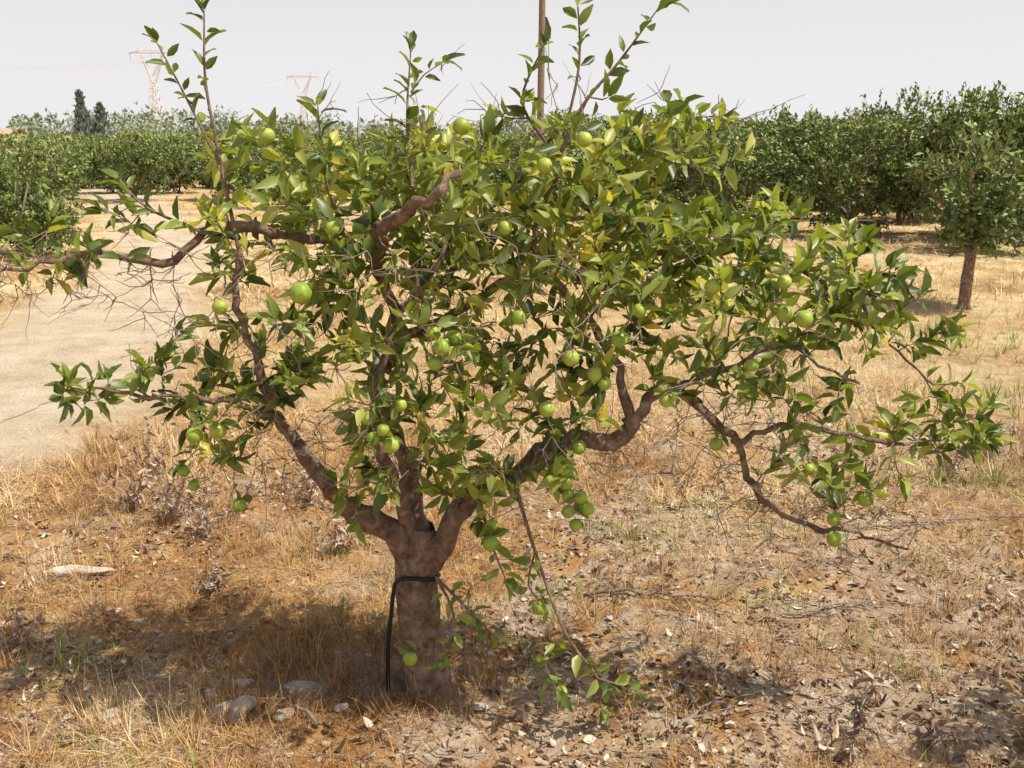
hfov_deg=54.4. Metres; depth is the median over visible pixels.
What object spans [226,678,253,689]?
stone
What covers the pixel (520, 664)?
fallen branch
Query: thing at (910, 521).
fallen branch
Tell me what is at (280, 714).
stone
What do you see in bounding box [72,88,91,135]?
cypress tree
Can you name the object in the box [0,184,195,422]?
dirt path
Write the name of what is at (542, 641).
loose twigs
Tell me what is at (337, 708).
stone
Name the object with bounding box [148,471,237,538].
dry weed
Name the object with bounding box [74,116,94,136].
eucalyptus tree
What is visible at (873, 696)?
stone
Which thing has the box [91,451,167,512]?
dry weed
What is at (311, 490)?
dry weed
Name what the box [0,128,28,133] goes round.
roof
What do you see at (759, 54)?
sky
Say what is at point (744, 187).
orange tree
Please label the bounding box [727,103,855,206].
orange tree
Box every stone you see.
[96,707,119,723]
[205,689,216,700]
[208,695,257,724]
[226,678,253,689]
[273,708,293,722]
[283,680,319,697]
[333,703,349,712]
[467,702,488,710]
[650,558,658,567]
[681,718,694,725]
[866,692,883,702]
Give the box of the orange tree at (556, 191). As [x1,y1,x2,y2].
[520,119,620,217]
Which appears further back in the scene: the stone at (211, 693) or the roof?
the roof
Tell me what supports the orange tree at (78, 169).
on the ground at (16, 440)
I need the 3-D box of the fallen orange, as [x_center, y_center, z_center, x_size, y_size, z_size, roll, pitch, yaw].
[0.860,0.952,3.587,0.036,0.029,0.035,0,14,0]
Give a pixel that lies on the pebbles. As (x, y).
(594, 750)
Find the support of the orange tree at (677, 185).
on the ground at (16, 440)
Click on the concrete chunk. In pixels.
(59, 570)
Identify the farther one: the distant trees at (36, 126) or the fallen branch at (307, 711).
the distant trees at (36, 126)
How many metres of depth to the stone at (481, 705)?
3.19 m
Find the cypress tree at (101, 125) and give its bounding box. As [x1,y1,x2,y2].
[89,101,112,139]
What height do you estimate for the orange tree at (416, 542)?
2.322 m
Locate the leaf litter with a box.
[0,405,1023,767]
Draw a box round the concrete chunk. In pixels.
[47,565,115,576]
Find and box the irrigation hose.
[386,573,440,693]
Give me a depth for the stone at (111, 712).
3.07 m
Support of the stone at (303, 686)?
on the ground at (16, 440)
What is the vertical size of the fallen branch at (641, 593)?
0.087 m
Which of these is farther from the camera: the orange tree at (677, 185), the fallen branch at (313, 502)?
the orange tree at (677, 185)
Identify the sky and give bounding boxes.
[0,0,1023,135]
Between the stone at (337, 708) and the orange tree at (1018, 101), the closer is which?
the stone at (337, 708)
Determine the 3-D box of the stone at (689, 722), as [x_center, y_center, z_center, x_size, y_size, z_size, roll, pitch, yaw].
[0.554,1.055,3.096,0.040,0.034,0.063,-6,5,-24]
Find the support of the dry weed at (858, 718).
on the ground at (16, 440)
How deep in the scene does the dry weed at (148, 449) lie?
5.36 m
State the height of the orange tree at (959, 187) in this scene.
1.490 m
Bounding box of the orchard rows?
[0,102,1021,210]
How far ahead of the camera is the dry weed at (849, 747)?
2.91 m
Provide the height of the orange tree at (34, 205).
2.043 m
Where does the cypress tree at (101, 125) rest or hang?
on the ground at (16, 440)
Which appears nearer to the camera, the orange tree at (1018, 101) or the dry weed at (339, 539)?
the dry weed at (339, 539)
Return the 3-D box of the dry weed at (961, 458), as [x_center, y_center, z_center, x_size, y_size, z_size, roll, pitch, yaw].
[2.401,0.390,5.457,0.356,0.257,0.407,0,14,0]
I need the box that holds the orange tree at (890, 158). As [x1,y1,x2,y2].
[774,101,930,235]
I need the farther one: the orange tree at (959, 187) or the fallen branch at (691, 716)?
the orange tree at (959, 187)
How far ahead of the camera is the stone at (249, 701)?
3.13 m
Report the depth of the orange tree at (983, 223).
10.25 m
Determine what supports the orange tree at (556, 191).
on the ground at (16, 440)
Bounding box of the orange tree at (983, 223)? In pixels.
[902,118,1023,309]
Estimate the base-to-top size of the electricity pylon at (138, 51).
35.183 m
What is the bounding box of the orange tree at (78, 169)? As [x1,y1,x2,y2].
[0,132,93,216]
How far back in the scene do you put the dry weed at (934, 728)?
3.02 m
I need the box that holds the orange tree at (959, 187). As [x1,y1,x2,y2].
[940,161,1023,251]
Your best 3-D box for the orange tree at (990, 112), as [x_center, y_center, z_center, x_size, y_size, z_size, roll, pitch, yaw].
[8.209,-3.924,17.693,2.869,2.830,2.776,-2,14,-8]
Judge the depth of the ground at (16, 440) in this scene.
4.27 m
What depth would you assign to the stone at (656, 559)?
4.30 m
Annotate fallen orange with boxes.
[746,644,754,651]
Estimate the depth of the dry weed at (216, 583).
3.98 m
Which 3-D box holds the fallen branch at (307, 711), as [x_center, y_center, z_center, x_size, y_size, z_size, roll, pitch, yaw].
[-0.800,1.009,3.279,0.229,0.044,0.543,-6,15,-22]
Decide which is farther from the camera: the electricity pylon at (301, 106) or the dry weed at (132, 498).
the electricity pylon at (301, 106)
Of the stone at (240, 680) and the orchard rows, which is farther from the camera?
the orchard rows
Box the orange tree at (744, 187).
[682,124,816,231]
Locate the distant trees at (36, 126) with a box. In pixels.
[6,102,1023,140]
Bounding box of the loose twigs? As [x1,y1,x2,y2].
[0,421,1023,767]
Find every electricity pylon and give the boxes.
[129,46,167,129]
[287,72,317,123]
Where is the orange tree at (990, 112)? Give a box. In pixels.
[898,80,1023,222]
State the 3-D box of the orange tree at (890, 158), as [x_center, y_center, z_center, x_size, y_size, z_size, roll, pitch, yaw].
[6.256,-3.900,18.250,2.623,2.486,2.834,10,17,34]
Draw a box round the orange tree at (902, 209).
[817,82,971,221]
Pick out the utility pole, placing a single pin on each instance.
(541, 75)
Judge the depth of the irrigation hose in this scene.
3.17 m
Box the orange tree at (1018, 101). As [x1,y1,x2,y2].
[939,91,1023,210]
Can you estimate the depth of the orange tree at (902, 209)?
21.00 m
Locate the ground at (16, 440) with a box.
[0,136,1023,767]
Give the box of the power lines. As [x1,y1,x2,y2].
[0,60,315,85]
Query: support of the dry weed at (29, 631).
on the ground at (16, 440)
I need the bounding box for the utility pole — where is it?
[536,0,545,228]
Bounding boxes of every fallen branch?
[233,648,319,726]
[289,493,423,507]
[496,625,590,671]
[589,582,741,615]
[676,648,762,729]
[695,491,855,505]
[760,582,903,619]
[852,499,1023,529]
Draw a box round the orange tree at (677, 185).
[620,118,728,217]
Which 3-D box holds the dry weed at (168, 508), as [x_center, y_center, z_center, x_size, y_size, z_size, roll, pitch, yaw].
[-1.599,0.485,4.711,0.474,0.390,0.296,7,16,27]
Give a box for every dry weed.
[0,597,45,657]
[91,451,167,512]
[109,416,180,477]
[133,445,203,523]
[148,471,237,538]
[191,548,232,596]
[266,444,320,504]
[308,498,369,557]
[805,719,885,766]
[839,657,894,734]
[915,687,985,750]
[919,438,985,476]
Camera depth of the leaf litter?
3.58 m
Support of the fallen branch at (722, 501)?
on the ground at (16, 440)
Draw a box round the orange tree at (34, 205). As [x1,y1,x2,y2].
[0,124,84,259]
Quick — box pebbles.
[0,406,1023,767]
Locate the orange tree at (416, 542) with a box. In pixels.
[0,0,1019,724]
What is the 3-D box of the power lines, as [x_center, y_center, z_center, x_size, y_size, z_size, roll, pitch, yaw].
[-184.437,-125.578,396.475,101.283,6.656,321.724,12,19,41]
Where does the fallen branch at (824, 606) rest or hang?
on the ground at (16, 440)

